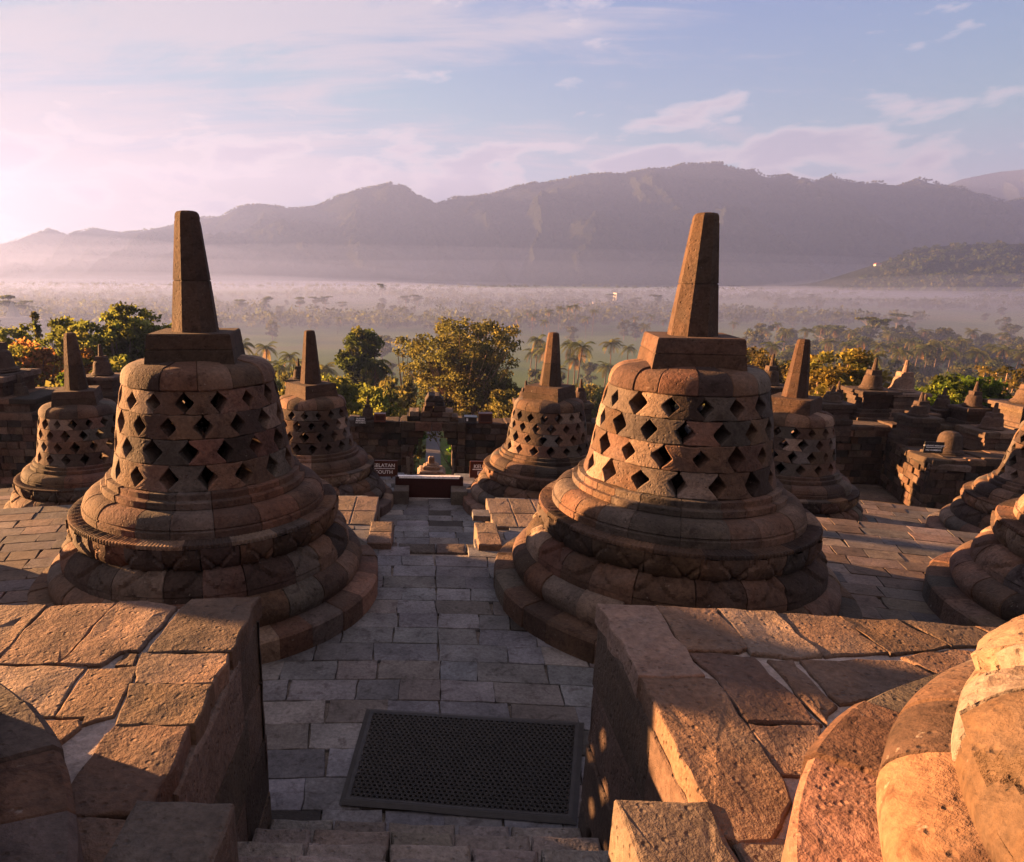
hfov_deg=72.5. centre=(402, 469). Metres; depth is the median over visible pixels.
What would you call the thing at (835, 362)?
broadleaf tree
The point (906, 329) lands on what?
broadleaf tree
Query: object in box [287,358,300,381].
finial stupa
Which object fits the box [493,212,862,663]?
lattice stupa
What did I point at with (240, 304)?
umbrella tree
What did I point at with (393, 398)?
broadleaf tree
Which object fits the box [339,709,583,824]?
rubber mat
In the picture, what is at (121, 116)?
sky
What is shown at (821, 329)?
coconut palm
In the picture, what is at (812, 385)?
broadleaf tree
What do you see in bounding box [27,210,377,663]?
lattice stupa
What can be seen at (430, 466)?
roof ornament
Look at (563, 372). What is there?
coconut palm
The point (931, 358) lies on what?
broadleaf tree
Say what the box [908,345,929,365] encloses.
coconut palm
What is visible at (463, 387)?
broadleaf tree
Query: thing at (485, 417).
display box
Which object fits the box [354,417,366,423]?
sign board
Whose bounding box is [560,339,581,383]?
coconut palm
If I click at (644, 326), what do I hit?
coconut palm
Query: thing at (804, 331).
coconut palm
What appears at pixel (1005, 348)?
coconut palm
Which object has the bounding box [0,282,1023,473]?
ground
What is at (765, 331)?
coconut palm
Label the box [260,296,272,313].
umbrella tree
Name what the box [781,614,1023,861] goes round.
lattice stupa
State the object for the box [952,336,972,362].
coconut palm
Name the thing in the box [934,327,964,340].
broadleaf tree
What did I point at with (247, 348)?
coconut palm
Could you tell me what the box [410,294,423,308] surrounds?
umbrella tree
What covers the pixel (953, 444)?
finial stupa
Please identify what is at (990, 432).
finial stupa
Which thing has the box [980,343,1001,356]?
coconut palm
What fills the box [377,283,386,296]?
umbrella tree
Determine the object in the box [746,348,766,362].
broadleaf tree
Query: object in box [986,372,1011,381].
broadleaf tree
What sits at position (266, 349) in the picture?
coconut palm
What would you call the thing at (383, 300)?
broadleaf tree
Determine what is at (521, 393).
finial stupa
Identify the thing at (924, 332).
coconut palm
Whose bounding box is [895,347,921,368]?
broadleaf tree
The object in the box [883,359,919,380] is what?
broadleaf tree
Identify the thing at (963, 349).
broadleaf tree
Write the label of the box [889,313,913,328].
umbrella tree
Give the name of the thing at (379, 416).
display box
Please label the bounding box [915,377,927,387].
broadleaf tree
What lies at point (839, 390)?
finial stupa
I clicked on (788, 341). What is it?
broadleaf tree
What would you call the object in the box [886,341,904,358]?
coconut palm
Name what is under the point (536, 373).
broadleaf tree
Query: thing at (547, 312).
coconut palm
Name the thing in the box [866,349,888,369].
coconut palm
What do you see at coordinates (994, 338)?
broadleaf tree
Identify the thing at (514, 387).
broadleaf tree
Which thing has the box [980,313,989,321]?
broadleaf tree
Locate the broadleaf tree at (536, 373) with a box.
[527,369,541,384]
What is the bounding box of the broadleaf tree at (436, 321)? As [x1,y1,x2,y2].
[433,318,441,327]
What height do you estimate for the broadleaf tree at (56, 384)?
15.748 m
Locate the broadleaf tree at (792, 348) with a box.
[780,344,811,354]
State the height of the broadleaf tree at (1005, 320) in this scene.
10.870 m
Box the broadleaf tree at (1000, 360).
[965,357,1003,370]
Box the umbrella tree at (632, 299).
[628,297,641,303]
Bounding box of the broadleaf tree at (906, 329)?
[896,324,918,344]
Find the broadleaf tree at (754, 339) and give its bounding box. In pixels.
[742,328,764,350]
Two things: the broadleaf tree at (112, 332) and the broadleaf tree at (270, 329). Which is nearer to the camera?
the broadleaf tree at (112, 332)
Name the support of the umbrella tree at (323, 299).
on the ground
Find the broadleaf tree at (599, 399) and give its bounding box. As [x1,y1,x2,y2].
[593,392,602,415]
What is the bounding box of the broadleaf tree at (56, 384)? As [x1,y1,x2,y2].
[37,376,63,386]
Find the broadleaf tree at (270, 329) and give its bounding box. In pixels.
[265,320,280,339]
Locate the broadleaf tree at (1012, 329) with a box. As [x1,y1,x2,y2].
[999,323,1023,337]
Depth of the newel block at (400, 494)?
13.63 m
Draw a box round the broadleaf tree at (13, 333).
[0,323,54,383]
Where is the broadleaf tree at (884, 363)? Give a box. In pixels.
[878,358,887,371]
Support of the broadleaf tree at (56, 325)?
on the ground
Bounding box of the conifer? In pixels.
[29,311,42,346]
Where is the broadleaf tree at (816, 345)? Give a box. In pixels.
[810,340,824,355]
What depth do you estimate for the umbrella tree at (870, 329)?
296.50 m
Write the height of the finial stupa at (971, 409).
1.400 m
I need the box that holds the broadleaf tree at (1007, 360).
[989,348,1012,362]
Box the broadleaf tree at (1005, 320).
[994,317,1011,331]
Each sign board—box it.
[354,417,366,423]
[374,460,397,477]
[469,461,483,478]
[923,441,944,452]
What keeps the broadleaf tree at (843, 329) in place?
on the ground
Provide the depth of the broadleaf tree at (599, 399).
99.63 m
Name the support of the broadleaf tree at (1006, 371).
on the ground
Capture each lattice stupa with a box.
[0,683,83,861]
[3,332,116,508]
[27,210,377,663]
[280,330,392,516]
[463,332,588,522]
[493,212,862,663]
[771,339,868,522]
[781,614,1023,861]
[922,494,1023,626]
[925,421,1023,532]
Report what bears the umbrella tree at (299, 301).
on the ground
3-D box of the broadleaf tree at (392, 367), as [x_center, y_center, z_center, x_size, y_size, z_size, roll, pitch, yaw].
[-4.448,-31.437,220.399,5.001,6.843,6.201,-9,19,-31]
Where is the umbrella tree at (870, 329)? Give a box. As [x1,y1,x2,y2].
[854,317,891,353]
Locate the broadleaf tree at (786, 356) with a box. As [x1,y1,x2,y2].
[770,351,791,363]
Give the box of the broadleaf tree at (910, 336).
[897,333,913,355]
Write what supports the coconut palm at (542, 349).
on the ground
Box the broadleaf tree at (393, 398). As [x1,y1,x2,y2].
[347,387,407,417]
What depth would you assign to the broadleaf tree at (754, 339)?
267.68 m
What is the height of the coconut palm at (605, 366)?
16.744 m
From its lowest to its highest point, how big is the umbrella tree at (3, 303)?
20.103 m
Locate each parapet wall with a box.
[0,409,38,488]
[349,415,401,472]
[464,418,595,473]
[791,419,972,483]
[878,439,970,507]
[907,450,1005,508]
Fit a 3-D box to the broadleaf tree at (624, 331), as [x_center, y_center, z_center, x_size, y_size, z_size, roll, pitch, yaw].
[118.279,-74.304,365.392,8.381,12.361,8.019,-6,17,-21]
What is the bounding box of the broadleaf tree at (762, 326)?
[752,323,775,348]
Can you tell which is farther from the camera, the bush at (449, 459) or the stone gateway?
the bush at (449, 459)
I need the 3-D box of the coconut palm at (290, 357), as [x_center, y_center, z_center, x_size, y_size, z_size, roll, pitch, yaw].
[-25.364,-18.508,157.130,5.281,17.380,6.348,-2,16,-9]
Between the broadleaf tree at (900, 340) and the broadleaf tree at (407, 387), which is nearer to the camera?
the broadleaf tree at (407, 387)
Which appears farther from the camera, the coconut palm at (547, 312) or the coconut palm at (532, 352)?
the coconut palm at (547, 312)
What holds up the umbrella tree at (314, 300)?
on the ground
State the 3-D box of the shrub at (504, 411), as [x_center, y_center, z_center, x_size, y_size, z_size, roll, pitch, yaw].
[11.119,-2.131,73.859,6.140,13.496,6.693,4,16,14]
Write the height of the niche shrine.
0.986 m
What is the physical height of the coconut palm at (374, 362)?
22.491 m
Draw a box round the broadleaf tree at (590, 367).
[579,361,597,384]
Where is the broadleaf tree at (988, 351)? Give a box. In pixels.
[974,348,995,361]
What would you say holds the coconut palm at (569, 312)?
on the ground
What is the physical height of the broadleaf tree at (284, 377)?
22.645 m
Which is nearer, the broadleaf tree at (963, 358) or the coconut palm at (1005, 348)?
the coconut palm at (1005, 348)
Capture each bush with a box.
[446,443,451,453]
[447,455,451,466]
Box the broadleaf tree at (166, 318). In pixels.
[157,311,170,325]
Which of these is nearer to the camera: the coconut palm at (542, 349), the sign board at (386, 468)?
the sign board at (386, 468)
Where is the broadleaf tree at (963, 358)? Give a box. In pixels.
[950,352,979,366]
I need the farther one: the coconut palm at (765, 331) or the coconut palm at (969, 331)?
the coconut palm at (765, 331)
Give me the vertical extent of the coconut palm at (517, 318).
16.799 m
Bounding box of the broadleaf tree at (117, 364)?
[89,354,130,372]
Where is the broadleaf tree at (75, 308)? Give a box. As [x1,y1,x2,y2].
[73,307,81,320]
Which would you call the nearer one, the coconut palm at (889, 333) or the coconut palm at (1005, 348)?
the coconut palm at (1005, 348)
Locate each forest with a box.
[0,280,1023,330]
[838,240,1023,295]
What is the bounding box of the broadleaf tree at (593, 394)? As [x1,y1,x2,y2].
[574,383,603,404]
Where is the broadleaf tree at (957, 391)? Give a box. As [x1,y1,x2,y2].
[914,371,1011,407]
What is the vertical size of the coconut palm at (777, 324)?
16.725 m
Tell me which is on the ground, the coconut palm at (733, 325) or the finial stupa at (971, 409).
the coconut palm at (733, 325)
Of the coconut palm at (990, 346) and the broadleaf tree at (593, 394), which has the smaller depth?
the broadleaf tree at (593, 394)
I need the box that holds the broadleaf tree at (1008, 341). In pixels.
[995,334,1022,365]
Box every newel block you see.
[103,800,238,861]
[367,521,393,548]
[393,485,408,504]
[451,486,466,505]
[473,522,501,550]
[608,800,738,861]
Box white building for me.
[592,293,622,304]
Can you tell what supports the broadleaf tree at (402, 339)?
on the ground
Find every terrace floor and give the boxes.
[0,473,940,551]
[0,496,978,835]
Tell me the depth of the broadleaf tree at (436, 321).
389.78 m
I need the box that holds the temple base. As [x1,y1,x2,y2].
[413,474,905,504]
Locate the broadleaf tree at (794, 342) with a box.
[784,336,803,350]
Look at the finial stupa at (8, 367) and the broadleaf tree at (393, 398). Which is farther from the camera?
the broadleaf tree at (393, 398)
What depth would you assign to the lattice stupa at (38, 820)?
1.77 m
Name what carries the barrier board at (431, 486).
on the terrace floor at (411, 526)
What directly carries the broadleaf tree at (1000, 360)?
on the ground
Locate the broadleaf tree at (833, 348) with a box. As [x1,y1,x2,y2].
[826,345,836,351]
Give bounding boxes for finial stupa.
[0,342,34,387]
[86,344,120,403]
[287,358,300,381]
[362,396,373,420]
[512,380,526,407]
[575,379,593,421]
[764,354,783,394]
[822,386,856,440]
[836,381,850,418]
[841,358,902,420]
[888,360,932,419]
[888,392,944,445]
[903,394,941,416]
[920,431,972,457]
[930,387,950,419]
[946,381,992,424]
[954,403,1016,450]
[982,384,1023,429]
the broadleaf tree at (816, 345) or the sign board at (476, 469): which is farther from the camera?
the broadleaf tree at (816, 345)
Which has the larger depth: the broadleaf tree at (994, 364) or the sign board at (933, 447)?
the broadleaf tree at (994, 364)
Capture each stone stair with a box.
[237,819,608,861]
[392,542,474,554]
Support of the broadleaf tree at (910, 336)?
on the ground
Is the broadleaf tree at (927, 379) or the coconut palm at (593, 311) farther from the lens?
the coconut palm at (593, 311)
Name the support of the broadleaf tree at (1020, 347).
on the ground
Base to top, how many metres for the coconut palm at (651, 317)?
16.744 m
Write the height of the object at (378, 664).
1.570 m
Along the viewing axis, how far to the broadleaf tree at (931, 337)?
288.39 m
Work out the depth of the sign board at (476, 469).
15.28 m
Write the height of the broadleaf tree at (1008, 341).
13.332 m
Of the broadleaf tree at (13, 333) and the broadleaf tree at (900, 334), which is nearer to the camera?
the broadleaf tree at (13, 333)
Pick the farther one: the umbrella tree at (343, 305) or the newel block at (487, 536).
the umbrella tree at (343, 305)
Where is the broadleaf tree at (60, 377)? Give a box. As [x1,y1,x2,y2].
[56,372,63,385]
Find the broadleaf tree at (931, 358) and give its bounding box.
[917,347,948,380]
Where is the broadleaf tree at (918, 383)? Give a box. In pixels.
[914,374,930,387]
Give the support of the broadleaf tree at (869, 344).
on the ground
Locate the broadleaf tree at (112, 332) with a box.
[60,301,161,372]
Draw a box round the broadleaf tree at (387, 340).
[377,335,394,359]
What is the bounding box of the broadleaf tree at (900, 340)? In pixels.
[888,337,921,366]
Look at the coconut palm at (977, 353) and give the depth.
183.48 m
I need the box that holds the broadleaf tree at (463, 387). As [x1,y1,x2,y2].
[397,316,523,468]
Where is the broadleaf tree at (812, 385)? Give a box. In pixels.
[782,358,821,395]
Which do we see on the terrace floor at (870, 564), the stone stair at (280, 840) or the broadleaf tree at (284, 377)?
the stone stair at (280, 840)
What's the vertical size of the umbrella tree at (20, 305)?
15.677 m
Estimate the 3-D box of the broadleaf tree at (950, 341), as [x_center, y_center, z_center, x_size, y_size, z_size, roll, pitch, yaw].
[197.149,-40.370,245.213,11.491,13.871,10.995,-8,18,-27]
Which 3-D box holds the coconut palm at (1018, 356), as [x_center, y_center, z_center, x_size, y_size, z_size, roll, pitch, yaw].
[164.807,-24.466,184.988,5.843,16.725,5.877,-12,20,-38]
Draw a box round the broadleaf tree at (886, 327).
[876,325,901,358]
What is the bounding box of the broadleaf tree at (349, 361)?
[333,325,390,404]
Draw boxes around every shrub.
[321,373,365,414]
[348,383,400,416]
[483,388,518,417]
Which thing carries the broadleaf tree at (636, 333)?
on the ground
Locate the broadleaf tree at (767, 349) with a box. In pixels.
[762,345,780,356]
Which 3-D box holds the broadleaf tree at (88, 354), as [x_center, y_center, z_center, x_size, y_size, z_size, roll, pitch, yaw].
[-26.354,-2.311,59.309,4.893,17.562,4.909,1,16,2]
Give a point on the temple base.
(874, 492)
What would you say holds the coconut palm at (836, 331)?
on the ground
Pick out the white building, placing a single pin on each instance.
(618, 296)
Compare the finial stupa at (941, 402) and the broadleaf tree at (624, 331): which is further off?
the broadleaf tree at (624, 331)
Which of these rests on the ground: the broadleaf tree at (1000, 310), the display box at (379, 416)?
the broadleaf tree at (1000, 310)
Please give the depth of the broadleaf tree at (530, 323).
420.23 m
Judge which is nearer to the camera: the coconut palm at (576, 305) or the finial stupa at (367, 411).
the finial stupa at (367, 411)
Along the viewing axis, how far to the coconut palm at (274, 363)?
150.21 m
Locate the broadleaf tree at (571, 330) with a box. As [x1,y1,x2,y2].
[565,326,578,340]
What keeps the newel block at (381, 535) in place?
on the terrace floor at (411, 526)
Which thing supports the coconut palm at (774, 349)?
on the ground
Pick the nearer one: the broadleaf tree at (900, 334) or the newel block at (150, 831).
the newel block at (150, 831)
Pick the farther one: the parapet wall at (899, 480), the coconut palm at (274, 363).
the coconut palm at (274, 363)
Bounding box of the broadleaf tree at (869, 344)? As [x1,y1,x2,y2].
[860,336,880,361]
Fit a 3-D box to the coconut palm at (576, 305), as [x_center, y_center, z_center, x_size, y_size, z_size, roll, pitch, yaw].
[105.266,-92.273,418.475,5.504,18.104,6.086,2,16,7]
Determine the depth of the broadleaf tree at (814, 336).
305.49 m
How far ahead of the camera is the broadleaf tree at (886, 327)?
287.14 m
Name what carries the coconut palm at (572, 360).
on the ground
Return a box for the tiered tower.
[0,302,44,329]
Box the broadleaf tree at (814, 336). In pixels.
[812,330,834,346]
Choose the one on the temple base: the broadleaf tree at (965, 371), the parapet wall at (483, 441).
the parapet wall at (483, 441)
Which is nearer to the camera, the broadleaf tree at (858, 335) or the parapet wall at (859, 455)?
the parapet wall at (859, 455)
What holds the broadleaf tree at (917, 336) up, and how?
on the ground
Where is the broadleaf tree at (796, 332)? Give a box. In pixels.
[776,329,798,342]
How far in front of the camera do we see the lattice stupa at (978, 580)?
5.91 m
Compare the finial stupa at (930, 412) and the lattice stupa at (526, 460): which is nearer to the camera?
the lattice stupa at (526, 460)
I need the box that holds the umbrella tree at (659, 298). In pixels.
[649,294,662,302]
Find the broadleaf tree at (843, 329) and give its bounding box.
[833,328,845,346]
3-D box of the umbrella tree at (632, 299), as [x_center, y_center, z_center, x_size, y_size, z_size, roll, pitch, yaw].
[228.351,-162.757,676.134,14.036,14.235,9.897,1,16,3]
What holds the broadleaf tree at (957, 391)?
on the ground
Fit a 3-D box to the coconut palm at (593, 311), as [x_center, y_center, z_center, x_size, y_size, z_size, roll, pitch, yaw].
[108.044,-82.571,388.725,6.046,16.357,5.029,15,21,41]
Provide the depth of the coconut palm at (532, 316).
370.24 m
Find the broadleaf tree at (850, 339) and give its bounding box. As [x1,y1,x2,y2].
[843,335,866,348]
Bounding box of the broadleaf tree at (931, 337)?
[920,329,940,343]
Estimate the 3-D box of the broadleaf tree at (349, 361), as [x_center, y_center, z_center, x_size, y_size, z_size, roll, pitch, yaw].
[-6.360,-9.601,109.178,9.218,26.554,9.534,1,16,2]
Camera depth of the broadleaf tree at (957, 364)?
183.22 m
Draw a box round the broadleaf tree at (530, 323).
[528,315,539,330]
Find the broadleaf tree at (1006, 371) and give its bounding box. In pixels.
[974,364,1023,397]
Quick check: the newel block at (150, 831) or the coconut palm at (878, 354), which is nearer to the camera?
the newel block at (150, 831)
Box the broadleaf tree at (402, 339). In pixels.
[391,335,422,409]
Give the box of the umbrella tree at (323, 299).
[320,296,332,309]
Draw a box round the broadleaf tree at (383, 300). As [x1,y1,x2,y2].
[379,298,386,304]
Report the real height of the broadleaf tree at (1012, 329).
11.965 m
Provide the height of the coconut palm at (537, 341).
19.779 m
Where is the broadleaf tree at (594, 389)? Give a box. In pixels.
[579,382,603,404]
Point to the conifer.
(35, 318)
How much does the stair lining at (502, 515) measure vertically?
1.517 m
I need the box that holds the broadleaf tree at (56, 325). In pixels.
[36,315,87,371]
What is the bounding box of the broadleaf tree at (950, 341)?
[943,337,976,370]
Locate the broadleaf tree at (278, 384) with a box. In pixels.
[274,375,282,391]
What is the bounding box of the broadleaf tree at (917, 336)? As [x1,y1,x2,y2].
[906,331,927,342]
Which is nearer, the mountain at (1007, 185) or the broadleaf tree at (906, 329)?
the broadleaf tree at (906, 329)
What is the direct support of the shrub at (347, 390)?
on the ground
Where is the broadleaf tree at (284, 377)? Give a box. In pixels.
[278,364,294,390]
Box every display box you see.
[374,412,385,421]
[478,412,492,422]
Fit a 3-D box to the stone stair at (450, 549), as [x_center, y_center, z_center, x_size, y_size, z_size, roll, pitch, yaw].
[0.379,1.459,8.774,1.402,1.800,2.167,1,16,2]
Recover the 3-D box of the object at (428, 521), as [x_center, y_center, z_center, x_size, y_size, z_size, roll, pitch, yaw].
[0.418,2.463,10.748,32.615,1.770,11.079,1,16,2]
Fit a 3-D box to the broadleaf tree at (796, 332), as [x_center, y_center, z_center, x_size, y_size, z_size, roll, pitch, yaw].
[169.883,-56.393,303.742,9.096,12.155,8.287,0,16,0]
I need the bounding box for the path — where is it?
[425,388,440,465]
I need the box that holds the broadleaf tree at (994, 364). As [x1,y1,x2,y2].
[984,360,1014,379]
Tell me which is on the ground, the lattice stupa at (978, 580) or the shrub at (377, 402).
the shrub at (377, 402)
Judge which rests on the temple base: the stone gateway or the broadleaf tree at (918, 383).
the stone gateway
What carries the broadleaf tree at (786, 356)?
on the ground
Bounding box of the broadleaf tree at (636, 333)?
[629,322,644,340]
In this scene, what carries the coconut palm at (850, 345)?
on the ground
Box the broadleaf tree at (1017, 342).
[1007,340,1023,365]
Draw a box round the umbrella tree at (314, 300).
[308,297,322,304]
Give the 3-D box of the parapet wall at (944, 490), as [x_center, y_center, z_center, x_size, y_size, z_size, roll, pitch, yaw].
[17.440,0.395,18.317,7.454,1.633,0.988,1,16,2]
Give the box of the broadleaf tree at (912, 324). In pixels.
[906,321,916,329]
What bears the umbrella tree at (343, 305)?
on the ground
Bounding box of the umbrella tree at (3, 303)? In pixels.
[0,295,16,309]
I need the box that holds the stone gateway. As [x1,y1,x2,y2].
[401,391,465,474]
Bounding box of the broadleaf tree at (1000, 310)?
[996,307,1007,317]
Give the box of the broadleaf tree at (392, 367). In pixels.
[386,361,396,376]
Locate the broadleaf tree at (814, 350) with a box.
[810,348,817,355]
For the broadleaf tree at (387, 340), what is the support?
on the ground
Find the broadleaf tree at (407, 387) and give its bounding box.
[379,374,425,473]
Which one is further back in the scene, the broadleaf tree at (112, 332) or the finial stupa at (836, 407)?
the broadleaf tree at (112, 332)
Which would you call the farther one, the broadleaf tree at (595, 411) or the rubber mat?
the broadleaf tree at (595, 411)
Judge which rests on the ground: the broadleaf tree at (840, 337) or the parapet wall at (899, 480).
the broadleaf tree at (840, 337)
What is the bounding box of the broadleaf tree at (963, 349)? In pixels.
[944,345,969,367]
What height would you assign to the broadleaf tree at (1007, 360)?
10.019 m
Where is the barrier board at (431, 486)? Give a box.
[395,475,462,498]
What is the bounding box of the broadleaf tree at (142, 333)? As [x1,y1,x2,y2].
[121,320,171,358]
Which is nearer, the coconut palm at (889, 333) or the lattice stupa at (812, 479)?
the lattice stupa at (812, 479)
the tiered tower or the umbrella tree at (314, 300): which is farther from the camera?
the umbrella tree at (314, 300)
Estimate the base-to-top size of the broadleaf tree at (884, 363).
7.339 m
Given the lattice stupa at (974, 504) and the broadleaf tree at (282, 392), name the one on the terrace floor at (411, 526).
the lattice stupa at (974, 504)
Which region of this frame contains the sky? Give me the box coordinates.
[0,0,1023,243]
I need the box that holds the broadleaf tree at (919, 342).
[911,339,945,373]
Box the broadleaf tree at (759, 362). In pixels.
[747,346,790,383]
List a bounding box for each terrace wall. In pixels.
[0,597,271,861]
[578,603,996,861]
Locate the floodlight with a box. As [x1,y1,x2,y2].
[464,415,477,422]
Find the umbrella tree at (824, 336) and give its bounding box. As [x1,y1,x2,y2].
[808,324,846,340]
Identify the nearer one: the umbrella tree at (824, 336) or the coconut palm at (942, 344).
the coconut palm at (942, 344)
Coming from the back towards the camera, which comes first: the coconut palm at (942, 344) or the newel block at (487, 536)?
the coconut palm at (942, 344)
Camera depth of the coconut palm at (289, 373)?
140.18 m
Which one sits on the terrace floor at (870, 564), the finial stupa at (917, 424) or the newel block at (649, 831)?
the newel block at (649, 831)
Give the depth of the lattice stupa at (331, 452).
12.74 m
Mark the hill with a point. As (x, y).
(831, 284)
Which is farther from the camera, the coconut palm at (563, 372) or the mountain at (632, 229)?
the mountain at (632, 229)
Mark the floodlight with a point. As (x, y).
(470, 418)
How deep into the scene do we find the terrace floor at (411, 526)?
12.99 m
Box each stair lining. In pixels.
[338,496,379,524]
[485,498,538,529]
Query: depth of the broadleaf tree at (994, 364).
179.36 m
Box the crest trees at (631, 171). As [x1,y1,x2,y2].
[2,161,1023,243]
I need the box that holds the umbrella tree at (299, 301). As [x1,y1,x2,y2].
[294,297,304,313]
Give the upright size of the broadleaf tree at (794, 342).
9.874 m
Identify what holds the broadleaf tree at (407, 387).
on the ground
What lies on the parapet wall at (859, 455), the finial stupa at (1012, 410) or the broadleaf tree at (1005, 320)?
the finial stupa at (1012, 410)
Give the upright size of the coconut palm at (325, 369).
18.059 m
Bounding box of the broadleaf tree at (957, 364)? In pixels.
[943,362,979,377]
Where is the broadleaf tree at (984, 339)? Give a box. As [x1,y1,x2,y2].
[970,334,995,349]
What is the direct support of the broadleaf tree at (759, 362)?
on the ground
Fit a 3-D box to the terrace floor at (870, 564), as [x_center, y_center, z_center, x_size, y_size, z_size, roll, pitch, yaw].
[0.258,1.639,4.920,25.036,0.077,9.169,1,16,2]
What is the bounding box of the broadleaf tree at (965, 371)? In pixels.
[939,367,975,378]
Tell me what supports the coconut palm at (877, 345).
on the ground
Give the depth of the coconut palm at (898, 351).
174.41 m
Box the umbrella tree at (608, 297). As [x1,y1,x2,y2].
[605,294,614,301]
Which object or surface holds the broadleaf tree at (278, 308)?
on the ground
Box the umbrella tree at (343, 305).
[335,301,347,314]
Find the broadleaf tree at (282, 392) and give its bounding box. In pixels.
[278,389,284,395]
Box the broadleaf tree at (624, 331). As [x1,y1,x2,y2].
[616,318,631,339]
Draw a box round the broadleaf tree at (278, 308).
[275,306,282,315]
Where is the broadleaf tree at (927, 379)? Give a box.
[923,376,932,389]
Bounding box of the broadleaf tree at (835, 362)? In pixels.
[830,352,846,367]
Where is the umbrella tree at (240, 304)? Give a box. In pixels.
[234,299,248,314]
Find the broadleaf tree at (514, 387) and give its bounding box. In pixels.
[497,385,519,406]
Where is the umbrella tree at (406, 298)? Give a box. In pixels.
[400,295,410,306]
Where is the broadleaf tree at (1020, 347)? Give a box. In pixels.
[1007,344,1023,368]
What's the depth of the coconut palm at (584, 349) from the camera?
156.67 m
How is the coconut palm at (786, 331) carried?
on the ground
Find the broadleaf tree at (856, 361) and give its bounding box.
[809,347,892,401]
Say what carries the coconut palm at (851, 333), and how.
on the ground
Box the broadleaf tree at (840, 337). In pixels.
[826,332,846,348]
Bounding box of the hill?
[726,243,1023,297]
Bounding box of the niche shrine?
[0,368,58,412]
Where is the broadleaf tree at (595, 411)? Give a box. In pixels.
[591,401,599,417]
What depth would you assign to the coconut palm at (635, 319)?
387.13 m
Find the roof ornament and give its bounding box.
[417,456,445,473]
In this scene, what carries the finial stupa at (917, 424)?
on the parapet wall at (899, 480)
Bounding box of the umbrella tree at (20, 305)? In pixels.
[15,300,32,310]
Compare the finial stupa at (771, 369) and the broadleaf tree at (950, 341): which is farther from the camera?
the broadleaf tree at (950, 341)
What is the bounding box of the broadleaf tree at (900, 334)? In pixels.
[883,332,904,357]
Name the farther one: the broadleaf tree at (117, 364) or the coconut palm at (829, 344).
the coconut palm at (829, 344)
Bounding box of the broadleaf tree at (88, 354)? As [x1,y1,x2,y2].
[79,342,111,373]
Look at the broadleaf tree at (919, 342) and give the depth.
224.71 m
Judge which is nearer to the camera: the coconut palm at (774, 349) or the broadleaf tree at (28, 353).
the broadleaf tree at (28, 353)
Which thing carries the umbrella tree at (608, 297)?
on the ground
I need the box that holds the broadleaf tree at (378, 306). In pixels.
[375,303,385,311]
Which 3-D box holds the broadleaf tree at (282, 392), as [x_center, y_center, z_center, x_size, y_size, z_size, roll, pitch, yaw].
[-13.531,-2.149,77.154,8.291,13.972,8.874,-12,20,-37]
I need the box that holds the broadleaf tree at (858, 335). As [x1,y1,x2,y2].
[841,332,862,349]
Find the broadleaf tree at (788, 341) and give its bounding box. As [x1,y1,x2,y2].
[772,327,798,350]
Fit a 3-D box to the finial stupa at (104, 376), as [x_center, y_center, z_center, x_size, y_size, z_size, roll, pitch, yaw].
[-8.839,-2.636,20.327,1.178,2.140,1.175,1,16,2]
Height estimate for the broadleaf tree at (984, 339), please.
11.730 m
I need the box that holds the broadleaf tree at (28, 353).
[7,337,63,386]
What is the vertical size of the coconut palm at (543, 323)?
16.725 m
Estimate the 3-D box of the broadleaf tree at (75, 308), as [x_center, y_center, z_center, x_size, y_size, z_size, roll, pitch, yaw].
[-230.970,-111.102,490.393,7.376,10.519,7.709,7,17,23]
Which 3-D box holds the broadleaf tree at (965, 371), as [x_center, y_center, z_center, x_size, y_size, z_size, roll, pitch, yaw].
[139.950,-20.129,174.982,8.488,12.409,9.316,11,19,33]
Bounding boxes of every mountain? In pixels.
[0,163,1023,287]
[948,169,1023,200]
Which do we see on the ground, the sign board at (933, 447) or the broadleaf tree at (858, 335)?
the broadleaf tree at (858, 335)
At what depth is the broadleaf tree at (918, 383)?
175.60 m
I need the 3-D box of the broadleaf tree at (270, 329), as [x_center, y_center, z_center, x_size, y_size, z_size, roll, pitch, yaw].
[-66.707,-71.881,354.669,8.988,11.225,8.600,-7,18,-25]
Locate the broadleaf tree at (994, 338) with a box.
[980,332,998,344]
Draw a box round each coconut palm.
[242,338,255,354]
[254,341,277,360]
[269,359,287,375]
[273,360,292,381]
[277,365,293,385]
[279,351,300,367]
[319,362,338,377]
[354,355,393,387]
[512,316,522,323]
[522,348,538,381]
[526,334,546,378]
[528,313,537,336]
[531,343,545,362]
[539,319,549,340]
[544,309,552,332]
[556,306,565,332]
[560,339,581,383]
[561,365,567,377]
[564,354,586,383]
[565,305,573,332]
[568,340,595,382]
[573,303,579,326]
[580,316,590,335]
[590,309,598,334]
[595,361,612,386]
[599,338,623,372]
[619,344,637,359]
[630,316,640,321]
[639,323,650,331]
[647,314,655,325]
[659,318,668,331]
[729,321,738,333]
[756,327,769,347]
[760,341,786,355]
[774,322,783,336]
[777,328,793,350]
[798,327,813,338]
[813,324,830,341]
[819,338,839,350]
[828,326,842,344]
[836,340,858,351]
[842,328,859,337]
[853,336,871,348]
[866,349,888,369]
[869,341,892,353]
[881,330,898,360]
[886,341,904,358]
[888,347,915,367]
[901,337,918,359]
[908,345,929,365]
[917,328,933,342]
[917,341,941,374]
[928,340,947,376]
[939,345,962,370]
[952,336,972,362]
[964,328,981,343]
[964,347,990,371]
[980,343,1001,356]
[991,344,1017,359]
[993,332,1010,340]
[1009,349,1023,368]
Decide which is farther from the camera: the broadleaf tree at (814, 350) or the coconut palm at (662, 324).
the coconut palm at (662, 324)

